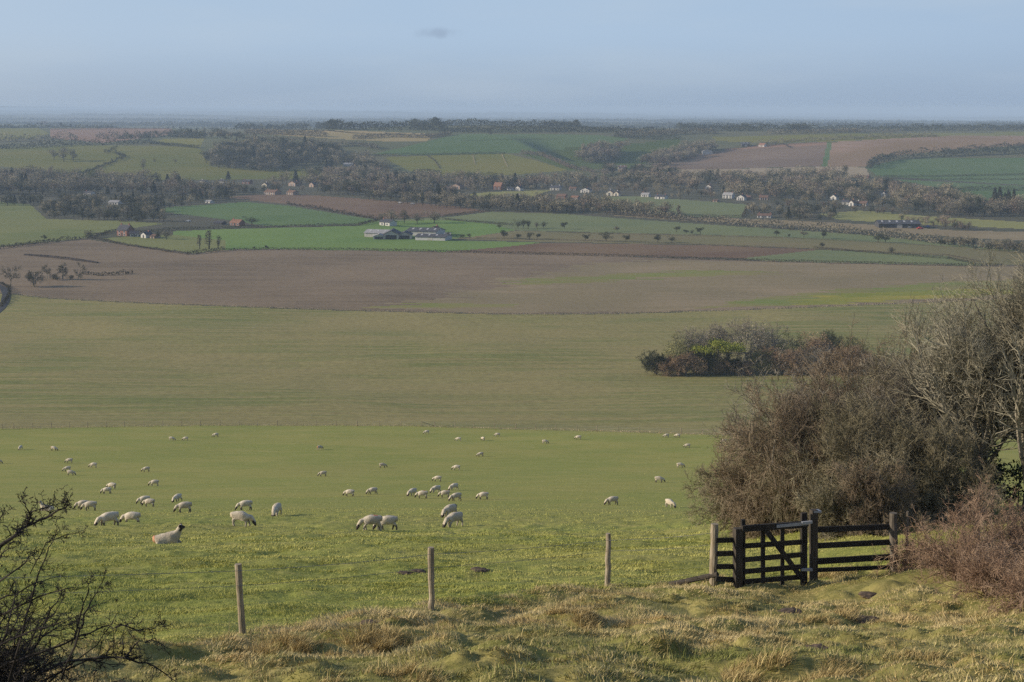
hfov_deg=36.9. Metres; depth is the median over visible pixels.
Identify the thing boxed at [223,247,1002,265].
hedge
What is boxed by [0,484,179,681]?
thorn bush
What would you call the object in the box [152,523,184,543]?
sheep
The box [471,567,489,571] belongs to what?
molehill
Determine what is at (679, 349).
copse tree
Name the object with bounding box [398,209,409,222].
tree
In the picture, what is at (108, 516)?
sheep
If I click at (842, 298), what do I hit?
yellow strip
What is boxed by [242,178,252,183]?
house
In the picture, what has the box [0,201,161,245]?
green field
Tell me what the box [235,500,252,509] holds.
sheep
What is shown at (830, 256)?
sage field
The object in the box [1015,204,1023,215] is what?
valley tree
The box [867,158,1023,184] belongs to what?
hill field
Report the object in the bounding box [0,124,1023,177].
hills
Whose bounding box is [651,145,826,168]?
hill field
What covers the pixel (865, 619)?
molehill
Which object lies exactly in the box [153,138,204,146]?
hill field
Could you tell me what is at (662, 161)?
valley tree
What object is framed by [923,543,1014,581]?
bramble bush
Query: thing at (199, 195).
woodland
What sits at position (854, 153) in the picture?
hill field
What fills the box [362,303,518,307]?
regrowth strip
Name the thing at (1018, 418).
ash tree
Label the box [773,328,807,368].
copse tree
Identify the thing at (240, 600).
wire fence
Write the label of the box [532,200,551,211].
valley tree
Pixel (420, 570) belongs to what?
molehill
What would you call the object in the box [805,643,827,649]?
molehill
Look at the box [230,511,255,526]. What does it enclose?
sheep
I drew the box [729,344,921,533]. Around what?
hawthorn bush
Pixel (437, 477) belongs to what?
sheep
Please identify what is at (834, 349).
copse bush
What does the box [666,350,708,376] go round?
copse bush
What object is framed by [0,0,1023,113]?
sky
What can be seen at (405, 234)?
barn
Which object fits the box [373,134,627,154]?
hill field
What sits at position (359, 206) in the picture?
red soil field
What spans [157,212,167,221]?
valley tree
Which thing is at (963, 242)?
woodland
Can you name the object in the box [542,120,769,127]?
ridge woods
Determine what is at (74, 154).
tree
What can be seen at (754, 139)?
hill field
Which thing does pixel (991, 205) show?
valley tree
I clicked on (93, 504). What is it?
sheep
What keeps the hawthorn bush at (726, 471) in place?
on the pasture at (35, 462)
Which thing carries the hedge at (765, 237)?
on the olive field at (1002, 256)
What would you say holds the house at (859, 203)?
on the valley
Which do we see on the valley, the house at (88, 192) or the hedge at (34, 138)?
the house at (88, 192)
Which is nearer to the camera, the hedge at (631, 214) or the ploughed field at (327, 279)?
the ploughed field at (327, 279)
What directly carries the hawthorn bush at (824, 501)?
on the pasture at (35, 462)
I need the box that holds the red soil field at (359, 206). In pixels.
[230,194,488,218]
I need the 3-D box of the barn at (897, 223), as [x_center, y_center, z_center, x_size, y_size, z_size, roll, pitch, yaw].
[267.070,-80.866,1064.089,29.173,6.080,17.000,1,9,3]
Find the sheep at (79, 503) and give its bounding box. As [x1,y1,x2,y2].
[74,500,88,508]
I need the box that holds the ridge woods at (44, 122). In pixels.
[3,121,47,124]
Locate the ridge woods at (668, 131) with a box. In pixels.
[613,127,718,136]
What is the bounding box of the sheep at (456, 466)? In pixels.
[451,465,459,469]
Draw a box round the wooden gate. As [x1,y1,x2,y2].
[740,512,812,585]
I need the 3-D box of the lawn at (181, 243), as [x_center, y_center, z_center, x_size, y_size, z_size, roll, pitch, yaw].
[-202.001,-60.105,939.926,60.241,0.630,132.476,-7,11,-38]
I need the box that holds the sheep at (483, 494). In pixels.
[476,492,488,499]
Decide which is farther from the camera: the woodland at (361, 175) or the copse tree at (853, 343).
the woodland at (361, 175)
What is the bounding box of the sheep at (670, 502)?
[665,499,675,507]
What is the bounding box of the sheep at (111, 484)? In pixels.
[106,482,115,488]
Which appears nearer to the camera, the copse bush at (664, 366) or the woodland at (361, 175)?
the copse bush at (664, 366)
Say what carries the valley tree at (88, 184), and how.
on the valley
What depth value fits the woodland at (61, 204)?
1219.19 m
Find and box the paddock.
[470,190,550,199]
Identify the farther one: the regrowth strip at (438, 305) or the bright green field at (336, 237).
the bright green field at (336, 237)
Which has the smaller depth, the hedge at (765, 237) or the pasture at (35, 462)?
the pasture at (35, 462)
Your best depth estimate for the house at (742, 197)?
1381.74 m
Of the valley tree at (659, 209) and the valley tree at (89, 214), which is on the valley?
the valley tree at (659, 209)
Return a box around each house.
[83,190,95,194]
[108,200,122,204]
[116,223,134,235]
[129,231,138,236]
[140,230,152,237]
[213,221,225,224]
[229,218,245,225]
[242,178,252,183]
[264,189,280,194]
[287,189,298,194]
[288,180,300,185]
[309,182,317,186]
[379,218,396,225]
[451,183,463,188]
[493,182,503,189]
[515,184,523,190]
[549,185,561,189]
[556,194,567,198]
[580,187,591,192]
[606,189,613,195]
[613,190,620,195]
[640,192,650,196]
[654,193,668,198]
[722,191,734,198]
[737,193,746,200]
[757,212,772,217]
[759,194,768,199]
[830,193,838,199]
[848,199,856,205]
[856,199,868,205]
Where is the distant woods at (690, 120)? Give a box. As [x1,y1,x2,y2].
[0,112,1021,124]
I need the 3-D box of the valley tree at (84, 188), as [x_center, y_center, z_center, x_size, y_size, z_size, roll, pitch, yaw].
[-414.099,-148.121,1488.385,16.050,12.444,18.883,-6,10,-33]
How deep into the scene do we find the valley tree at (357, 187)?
1451.98 m
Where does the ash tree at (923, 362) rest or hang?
on the pasture at (35, 462)
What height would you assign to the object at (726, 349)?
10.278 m
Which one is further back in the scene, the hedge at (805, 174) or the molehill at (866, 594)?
the hedge at (805, 174)
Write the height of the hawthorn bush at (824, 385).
8.288 m
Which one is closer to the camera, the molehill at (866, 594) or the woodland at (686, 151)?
the molehill at (866, 594)
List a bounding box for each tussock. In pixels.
[237,626,332,652]
[249,634,358,656]
[316,657,452,681]
[335,617,418,653]
[504,604,595,625]
[568,606,628,630]
[705,623,778,638]
[715,635,864,681]
[789,604,902,625]
[807,563,858,579]
[873,644,1007,666]
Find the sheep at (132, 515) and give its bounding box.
[119,511,140,521]
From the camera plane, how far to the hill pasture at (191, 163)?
2001.91 m
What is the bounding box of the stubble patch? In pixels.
[379,260,1023,312]
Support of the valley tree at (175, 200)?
on the valley
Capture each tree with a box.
[0,194,13,205]
[0,265,21,286]
[2,182,15,193]
[13,181,30,193]
[25,270,46,286]
[28,179,41,193]
[42,264,50,273]
[46,150,61,159]
[54,262,67,278]
[58,147,69,161]
[68,149,77,160]
[74,262,86,278]
[77,183,90,191]
[79,207,84,219]
[83,180,100,190]
[84,210,92,217]
[104,209,112,219]
[111,211,118,219]
[120,211,134,219]
[138,213,147,221]
[149,181,157,192]
[155,182,169,192]
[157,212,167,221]
[158,229,173,238]
[169,196,181,205]
[187,189,196,196]
[196,235,201,248]
[200,180,216,192]
[204,230,211,248]
[221,180,235,193]
[243,216,258,224]
[335,179,358,193]
[352,183,365,195]
[379,183,395,197]
[382,209,399,219]
[385,182,401,196]
[386,184,397,194]
[398,183,416,192]
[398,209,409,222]
[409,212,424,223]
[422,210,444,223]
[435,183,442,196]
[441,185,446,197]
[441,185,455,193]
[449,187,464,195]
[481,201,495,209]
[500,230,507,235]
[504,200,526,211]
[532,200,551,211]
[542,200,556,210]
[568,201,576,211]
[587,148,598,161]
[598,231,613,239]
[642,154,657,164]
[644,154,651,163]
[653,204,665,213]
[656,157,668,163]
[658,206,669,212]
[663,332,695,373]
[664,154,678,162]
[671,325,720,370]
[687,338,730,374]
[700,321,739,362]
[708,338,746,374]
[716,315,789,367]
[734,320,794,355]
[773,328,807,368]
[785,207,791,218]
[790,205,809,217]
[794,330,831,367]
[833,333,873,354]
[853,335,1008,472]
[870,232,884,239]
[874,283,1023,514]
[908,196,926,211]
[932,242,1023,440]
[936,203,952,214]
[939,219,949,228]
[949,201,968,215]
[952,237,1023,516]
[962,201,982,215]
[975,196,980,213]
[976,204,992,216]
[980,198,995,208]
[986,202,1000,214]
[986,205,1006,216]
[991,203,1011,214]
[1000,241,1015,251]
[1003,201,1021,216]
[1015,199,1023,214]
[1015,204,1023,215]
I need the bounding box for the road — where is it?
[0,285,10,311]
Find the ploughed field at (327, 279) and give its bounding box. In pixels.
[0,240,1022,313]
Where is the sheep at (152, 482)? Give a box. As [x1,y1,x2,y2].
[148,480,158,485]
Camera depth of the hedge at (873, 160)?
2041.11 m
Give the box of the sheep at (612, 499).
[604,496,618,504]
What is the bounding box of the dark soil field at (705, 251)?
[449,243,815,257]
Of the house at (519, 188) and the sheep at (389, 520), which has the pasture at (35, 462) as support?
the sheep at (389, 520)
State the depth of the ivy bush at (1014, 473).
48.88 m
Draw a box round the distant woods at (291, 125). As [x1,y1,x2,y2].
[0,119,1023,128]
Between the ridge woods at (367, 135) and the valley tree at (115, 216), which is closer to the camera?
the valley tree at (115, 216)
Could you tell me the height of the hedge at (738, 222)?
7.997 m
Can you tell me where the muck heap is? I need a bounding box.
[24,254,96,262]
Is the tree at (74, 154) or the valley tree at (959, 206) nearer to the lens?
the valley tree at (959, 206)
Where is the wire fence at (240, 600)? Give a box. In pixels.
[0,533,709,644]
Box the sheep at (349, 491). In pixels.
[343,489,354,495]
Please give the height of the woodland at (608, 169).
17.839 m
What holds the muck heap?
on the ploughed field at (327, 279)
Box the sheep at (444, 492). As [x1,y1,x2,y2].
[438,490,449,496]
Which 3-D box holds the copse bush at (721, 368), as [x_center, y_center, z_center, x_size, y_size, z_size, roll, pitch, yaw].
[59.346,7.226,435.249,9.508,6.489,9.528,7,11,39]
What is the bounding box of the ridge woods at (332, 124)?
[315,119,447,130]
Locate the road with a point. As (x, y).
(4, 290)
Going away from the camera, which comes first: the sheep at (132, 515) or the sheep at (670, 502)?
the sheep at (132, 515)
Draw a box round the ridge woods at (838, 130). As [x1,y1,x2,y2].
[767,128,901,133]
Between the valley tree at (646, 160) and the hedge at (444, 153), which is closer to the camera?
the valley tree at (646, 160)
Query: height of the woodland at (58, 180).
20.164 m
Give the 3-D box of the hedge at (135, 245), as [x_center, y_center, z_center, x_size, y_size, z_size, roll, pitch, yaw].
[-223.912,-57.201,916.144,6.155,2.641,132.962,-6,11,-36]
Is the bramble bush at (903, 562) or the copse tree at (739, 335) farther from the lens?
the copse tree at (739, 335)
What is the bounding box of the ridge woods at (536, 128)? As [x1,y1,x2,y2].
[437,124,664,133]
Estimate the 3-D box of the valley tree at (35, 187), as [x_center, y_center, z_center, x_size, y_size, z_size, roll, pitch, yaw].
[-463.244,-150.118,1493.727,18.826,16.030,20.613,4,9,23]
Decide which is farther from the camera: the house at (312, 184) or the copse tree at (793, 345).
the house at (312, 184)
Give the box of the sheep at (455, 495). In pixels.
[448,492,461,500]
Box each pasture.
[0,145,323,179]
[0,425,1023,646]
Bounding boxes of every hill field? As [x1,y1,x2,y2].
[0,128,48,139]
[50,128,173,142]
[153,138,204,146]
[246,129,430,140]
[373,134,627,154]
[387,153,564,175]
[648,167,868,178]
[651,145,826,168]
[712,132,1023,142]
[725,142,826,149]
[828,135,1023,166]
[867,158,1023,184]
[896,179,1023,200]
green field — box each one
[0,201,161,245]
[159,202,373,225]
[173,220,534,251]
[577,196,745,217]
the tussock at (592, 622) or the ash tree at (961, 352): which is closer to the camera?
the tussock at (592, 622)
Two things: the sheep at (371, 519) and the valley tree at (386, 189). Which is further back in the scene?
the valley tree at (386, 189)
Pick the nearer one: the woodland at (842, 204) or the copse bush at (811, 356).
the copse bush at (811, 356)
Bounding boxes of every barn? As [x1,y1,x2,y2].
[364,229,389,236]
[372,233,384,238]
[384,228,400,238]
[399,230,412,238]
[407,227,445,235]
[414,233,452,240]
[701,149,712,154]
[741,142,749,146]
[875,220,920,227]
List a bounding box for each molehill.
[359,619,378,623]
[397,570,414,574]
[411,569,426,572]
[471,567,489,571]
[779,607,801,613]
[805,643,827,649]
[851,615,878,622]
[858,591,876,598]
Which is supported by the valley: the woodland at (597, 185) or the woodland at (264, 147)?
the woodland at (597, 185)
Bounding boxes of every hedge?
[0,130,77,141]
[0,138,152,148]
[0,235,95,247]
[0,281,10,306]
[51,127,168,129]
[78,150,125,173]
[83,270,132,275]
[95,128,206,138]
[95,229,116,235]
[97,237,188,254]
[103,146,117,152]
[134,219,377,231]
[151,141,199,147]
[187,246,223,254]
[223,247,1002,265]
[281,129,420,135]
[286,201,380,219]
[373,151,504,155]
[413,168,443,175]
[443,209,490,216]
[446,218,513,224]
[448,172,498,176]
[478,237,985,262]
[520,150,594,171]
[566,231,930,245]
[603,203,748,216]
[603,211,677,219]
[611,205,1022,250]
[696,173,859,177]
[717,142,824,149]
[757,131,938,143]
[813,246,974,263]
[865,146,1023,167]
[883,173,1023,176]
[893,177,1023,179]
[906,184,1023,191]
[940,142,1023,153]
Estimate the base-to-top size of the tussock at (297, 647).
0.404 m
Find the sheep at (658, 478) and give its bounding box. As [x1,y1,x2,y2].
[655,476,664,482]
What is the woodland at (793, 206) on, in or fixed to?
on the valley
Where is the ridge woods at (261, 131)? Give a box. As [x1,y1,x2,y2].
[244,128,327,136]
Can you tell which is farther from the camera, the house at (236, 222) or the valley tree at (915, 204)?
the valley tree at (915, 204)
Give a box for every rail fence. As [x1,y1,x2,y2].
[709,523,742,587]
[809,509,897,580]
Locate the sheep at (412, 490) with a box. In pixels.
[407,488,416,495]
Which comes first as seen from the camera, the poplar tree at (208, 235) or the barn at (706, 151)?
the poplar tree at (208, 235)
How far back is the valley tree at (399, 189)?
1419.81 m
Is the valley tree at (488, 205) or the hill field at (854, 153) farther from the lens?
the hill field at (854, 153)
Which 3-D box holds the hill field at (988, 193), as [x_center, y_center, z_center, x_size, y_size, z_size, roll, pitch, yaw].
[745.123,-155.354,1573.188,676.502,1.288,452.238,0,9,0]
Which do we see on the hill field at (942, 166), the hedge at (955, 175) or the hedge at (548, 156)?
the hedge at (955, 175)
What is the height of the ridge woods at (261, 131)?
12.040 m
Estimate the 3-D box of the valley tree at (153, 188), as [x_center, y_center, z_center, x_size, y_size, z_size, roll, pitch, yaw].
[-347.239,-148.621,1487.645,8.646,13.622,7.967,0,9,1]
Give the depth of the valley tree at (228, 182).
1475.35 m
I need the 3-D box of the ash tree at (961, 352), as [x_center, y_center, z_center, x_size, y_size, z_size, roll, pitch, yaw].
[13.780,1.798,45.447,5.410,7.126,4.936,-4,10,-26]
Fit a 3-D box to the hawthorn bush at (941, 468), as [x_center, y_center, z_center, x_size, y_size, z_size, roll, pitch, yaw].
[11.734,3.918,43.064,4.166,4.762,4.028,0,9,0]
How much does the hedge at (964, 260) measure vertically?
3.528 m
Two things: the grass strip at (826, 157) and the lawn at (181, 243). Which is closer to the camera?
the lawn at (181, 243)
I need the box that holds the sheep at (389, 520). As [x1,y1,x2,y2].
[372,515,397,529]
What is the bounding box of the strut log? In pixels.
[668,572,718,585]
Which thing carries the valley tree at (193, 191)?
on the valley
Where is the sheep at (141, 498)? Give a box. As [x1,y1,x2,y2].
[136,496,149,503]
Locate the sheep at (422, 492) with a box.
[415,490,427,498]
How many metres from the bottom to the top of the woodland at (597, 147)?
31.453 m
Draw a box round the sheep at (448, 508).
[441,504,456,516]
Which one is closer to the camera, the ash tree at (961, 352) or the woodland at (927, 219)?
the ash tree at (961, 352)
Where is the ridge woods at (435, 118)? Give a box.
[218,116,440,124]
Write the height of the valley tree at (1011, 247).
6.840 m
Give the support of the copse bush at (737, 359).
on the crop field at (64, 363)
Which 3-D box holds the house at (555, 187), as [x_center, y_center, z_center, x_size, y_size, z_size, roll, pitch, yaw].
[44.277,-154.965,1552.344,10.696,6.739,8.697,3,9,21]
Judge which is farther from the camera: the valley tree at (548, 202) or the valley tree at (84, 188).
the valley tree at (84, 188)
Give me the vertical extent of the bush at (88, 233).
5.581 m
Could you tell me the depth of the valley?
1262.45 m
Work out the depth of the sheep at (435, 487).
152.70 m
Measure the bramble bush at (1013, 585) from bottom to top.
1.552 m
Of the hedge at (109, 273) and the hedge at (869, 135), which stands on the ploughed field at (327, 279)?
the hedge at (109, 273)
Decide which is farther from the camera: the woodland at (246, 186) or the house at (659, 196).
the woodland at (246, 186)
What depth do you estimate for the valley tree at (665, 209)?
1175.54 m
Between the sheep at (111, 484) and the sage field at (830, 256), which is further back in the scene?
the sage field at (830, 256)
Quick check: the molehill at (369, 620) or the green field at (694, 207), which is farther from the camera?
the green field at (694, 207)
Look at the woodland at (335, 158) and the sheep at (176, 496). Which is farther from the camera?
the woodland at (335, 158)
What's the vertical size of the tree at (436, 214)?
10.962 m
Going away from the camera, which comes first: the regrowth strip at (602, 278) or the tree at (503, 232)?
the regrowth strip at (602, 278)
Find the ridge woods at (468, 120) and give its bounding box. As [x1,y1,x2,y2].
[399,118,575,126]
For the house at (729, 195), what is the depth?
1408.89 m
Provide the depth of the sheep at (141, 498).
132.04 m
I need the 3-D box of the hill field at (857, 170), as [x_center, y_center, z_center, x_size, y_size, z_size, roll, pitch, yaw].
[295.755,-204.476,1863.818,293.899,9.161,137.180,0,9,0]
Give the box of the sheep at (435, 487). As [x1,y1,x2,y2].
[430,485,440,492]
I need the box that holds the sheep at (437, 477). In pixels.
[432,476,441,481]
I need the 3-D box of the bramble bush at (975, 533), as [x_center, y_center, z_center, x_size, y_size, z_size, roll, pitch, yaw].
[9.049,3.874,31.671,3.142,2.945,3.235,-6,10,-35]
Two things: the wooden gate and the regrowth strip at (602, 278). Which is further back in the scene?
the regrowth strip at (602, 278)
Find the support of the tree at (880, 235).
on the olive field at (1002, 256)
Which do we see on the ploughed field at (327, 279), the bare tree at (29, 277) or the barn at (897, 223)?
the bare tree at (29, 277)
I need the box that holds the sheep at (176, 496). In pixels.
[171,493,181,501]
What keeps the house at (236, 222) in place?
on the valley
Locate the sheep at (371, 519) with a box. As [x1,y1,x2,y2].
[356,515,382,530]
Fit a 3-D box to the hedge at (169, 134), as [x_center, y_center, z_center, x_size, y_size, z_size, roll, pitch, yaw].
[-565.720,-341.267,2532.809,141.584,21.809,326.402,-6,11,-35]
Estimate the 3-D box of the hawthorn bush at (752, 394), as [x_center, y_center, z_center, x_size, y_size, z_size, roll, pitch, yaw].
[9.781,3.727,50.132,6.699,7.376,7.162,3,9,17]
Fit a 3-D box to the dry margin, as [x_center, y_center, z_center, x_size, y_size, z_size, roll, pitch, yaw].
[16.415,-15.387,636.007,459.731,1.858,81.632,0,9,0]
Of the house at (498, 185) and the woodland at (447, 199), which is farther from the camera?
the house at (498, 185)
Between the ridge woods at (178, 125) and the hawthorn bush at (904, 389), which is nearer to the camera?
the hawthorn bush at (904, 389)
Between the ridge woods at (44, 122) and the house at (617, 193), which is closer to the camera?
the house at (617, 193)
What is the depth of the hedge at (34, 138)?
2576.52 m
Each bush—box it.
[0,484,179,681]
[84,230,98,237]
[131,215,141,220]
[636,349,671,375]
[651,352,691,376]
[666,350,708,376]
[680,450,745,539]
[690,344,723,376]
[690,393,824,538]
[701,343,871,522]
[706,357,734,374]
[720,379,854,533]
[721,439,800,539]
[722,356,741,374]
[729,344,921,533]
[733,359,756,375]
[744,349,776,373]
[749,345,803,375]
[755,306,951,446]
[772,349,817,372]
[784,344,836,373]
[792,459,876,542]
[795,389,962,519]
[810,347,854,373]
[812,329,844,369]
[824,455,937,536]
[830,342,999,512]
[836,345,875,372]
[863,401,1019,526]
[870,457,1023,585]
[881,521,963,571]
[910,440,1002,519]
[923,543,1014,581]
[933,527,1023,601]
[956,442,1023,511]
[970,484,1023,561]
[972,550,1023,616]
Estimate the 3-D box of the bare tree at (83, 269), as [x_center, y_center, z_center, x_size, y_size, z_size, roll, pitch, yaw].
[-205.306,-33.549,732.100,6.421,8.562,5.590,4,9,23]
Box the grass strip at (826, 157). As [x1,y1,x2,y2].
[821,142,831,166]
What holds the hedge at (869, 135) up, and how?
on the hill field at (754, 139)
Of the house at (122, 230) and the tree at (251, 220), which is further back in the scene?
the tree at (251, 220)
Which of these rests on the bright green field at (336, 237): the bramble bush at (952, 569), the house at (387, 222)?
the house at (387, 222)
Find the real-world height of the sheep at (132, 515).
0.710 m
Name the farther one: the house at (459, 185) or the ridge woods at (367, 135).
the ridge woods at (367, 135)
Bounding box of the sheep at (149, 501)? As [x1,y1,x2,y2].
[141,498,154,506]
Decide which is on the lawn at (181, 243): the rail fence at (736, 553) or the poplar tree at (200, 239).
the poplar tree at (200, 239)
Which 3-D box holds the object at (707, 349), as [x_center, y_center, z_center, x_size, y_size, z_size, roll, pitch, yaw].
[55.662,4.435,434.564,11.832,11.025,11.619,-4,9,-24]
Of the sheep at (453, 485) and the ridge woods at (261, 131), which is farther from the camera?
the ridge woods at (261, 131)
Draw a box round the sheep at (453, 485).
[448,483,457,489]
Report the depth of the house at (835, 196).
1393.24 m
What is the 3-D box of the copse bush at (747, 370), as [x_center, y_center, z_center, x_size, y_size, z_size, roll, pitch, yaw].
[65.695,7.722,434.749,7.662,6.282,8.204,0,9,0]
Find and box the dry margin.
[20,294,1003,315]
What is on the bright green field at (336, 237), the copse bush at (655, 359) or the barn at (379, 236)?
the barn at (379, 236)
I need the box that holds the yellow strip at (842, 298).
[788,289,1016,304]
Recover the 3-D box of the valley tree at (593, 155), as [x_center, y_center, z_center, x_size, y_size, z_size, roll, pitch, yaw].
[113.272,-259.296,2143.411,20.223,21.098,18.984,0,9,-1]
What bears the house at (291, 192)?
on the red soil field at (359, 206)
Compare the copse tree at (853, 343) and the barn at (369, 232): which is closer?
the copse tree at (853, 343)
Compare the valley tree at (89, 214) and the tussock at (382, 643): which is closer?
the tussock at (382, 643)
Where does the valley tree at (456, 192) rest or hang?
on the valley
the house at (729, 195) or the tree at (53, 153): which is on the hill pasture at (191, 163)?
the tree at (53, 153)
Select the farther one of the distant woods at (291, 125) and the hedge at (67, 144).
the distant woods at (291, 125)
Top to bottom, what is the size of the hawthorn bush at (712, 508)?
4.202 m
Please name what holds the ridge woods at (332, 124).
on the hills
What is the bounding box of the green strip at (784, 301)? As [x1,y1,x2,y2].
[695,279,1023,308]
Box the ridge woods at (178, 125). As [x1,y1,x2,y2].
[46,122,347,126]
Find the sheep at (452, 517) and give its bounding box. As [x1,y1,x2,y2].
[442,512,462,527]
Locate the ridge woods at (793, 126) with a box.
[679,122,1023,130]
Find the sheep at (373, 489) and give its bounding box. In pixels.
[366,487,377,493]
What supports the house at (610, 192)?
on the valley
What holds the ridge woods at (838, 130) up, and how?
on the hills
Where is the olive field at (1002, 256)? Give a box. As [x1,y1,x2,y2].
[456,231,1023,264]
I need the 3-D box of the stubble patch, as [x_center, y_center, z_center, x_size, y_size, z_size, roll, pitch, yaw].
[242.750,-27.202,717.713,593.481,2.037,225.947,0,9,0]
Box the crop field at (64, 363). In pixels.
[0,294,1012,438]
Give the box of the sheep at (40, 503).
[38,500,54,510]
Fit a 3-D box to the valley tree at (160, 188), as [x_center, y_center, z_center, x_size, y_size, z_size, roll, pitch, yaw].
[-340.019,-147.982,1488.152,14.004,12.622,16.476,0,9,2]
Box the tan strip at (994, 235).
[614,215,1023,239]
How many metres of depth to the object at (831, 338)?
440.78 m
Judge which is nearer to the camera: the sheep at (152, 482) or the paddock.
the sheep at (152, 482)
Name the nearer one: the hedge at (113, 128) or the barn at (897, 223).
the barn at (897, 223)
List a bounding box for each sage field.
[395,211,1022,250]
[745,250,980,265]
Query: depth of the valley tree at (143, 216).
1118.29 m
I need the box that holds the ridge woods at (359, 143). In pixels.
[325,141,380,148]
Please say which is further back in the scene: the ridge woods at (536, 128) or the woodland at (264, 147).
the ridge woods at (536, 128)
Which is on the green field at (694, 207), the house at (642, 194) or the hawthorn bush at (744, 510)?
the house at (642, 194)
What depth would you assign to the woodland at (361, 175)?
1625.18 m
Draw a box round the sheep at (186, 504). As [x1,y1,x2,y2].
[173,501,191,512]
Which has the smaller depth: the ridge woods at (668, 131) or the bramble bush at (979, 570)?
the bramble bush at (979, 570)
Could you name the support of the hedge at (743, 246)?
on the olive field at (1002, 256)
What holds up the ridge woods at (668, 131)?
on the hills
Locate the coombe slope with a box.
[522,138,679,169]
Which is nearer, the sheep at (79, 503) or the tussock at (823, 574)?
the tussock at (823, 574)
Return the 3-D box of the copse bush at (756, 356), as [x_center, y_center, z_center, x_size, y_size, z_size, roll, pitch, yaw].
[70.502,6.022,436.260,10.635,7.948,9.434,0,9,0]
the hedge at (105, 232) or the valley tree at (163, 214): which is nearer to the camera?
the hedge at (105, 232)
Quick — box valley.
[0,178,1023,314]
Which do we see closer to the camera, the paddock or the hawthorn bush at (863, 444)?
the hawthorn bush at (863, 444)
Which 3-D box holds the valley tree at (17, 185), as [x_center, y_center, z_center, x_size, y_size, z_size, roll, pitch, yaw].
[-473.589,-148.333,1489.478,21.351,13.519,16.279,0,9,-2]
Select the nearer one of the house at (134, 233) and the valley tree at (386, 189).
the house at (134, 233)
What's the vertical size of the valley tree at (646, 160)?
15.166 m
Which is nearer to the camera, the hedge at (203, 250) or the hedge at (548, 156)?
the hedge at (203, 250)
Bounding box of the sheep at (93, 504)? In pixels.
[80,501,96,510]
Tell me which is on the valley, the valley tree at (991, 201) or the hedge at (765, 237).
the valley tree at (991, 201)
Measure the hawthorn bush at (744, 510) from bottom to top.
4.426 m
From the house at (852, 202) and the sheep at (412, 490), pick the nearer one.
the sheep at (412, 490)
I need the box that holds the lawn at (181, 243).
[98,234,225,252]
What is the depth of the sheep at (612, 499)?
128.22 m
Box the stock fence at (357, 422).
[0,420,707,434]
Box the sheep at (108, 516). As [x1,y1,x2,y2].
[94,511,118,525]
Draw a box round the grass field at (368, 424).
[1,423,728,435]
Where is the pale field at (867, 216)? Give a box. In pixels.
[820,210,1023,228]
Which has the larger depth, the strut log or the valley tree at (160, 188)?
the valley tree at (160, 188)
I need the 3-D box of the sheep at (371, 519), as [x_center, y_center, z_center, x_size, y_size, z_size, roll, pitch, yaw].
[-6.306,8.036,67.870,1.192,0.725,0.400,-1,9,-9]
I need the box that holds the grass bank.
[2,527,1023,681]
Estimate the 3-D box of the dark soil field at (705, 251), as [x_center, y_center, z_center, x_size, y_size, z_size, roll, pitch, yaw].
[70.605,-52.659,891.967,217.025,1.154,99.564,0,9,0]
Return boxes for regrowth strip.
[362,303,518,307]
[500,270,782,284]
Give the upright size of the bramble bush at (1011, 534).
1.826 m
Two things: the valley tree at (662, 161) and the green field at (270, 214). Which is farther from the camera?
the valley tree at (662, 161)
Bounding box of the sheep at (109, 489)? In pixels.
[100,487,111,493]
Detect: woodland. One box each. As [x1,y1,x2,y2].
[0,164,326,192]
[0,187,235,204]
[38,192,165,218]
[170,180,303,193]
[177,127,245,138]
[199,132,344,165]
[302,163,690,193]
[321,146,383,168]
[364,188,604,210]
[462,178,837,205]
[537,194,673,213]
[573,140,630,160]
[596,161,680,176]
[643,139,718,162]
[674,164,1023,209]
[745,201,836,216]
[774,200,910,211]
[897,213,956,224]
[943,234,1020,250]
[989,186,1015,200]
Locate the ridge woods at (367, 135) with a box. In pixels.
[352,131,452,138]
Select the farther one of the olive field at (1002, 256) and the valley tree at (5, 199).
the valley tree at (5, 199)
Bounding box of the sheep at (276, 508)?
[271,503,281,515]
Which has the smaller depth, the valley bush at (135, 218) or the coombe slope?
the valley bush at (135, 218)
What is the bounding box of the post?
[905,511,908,567]
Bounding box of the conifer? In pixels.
[225,171,230,179]

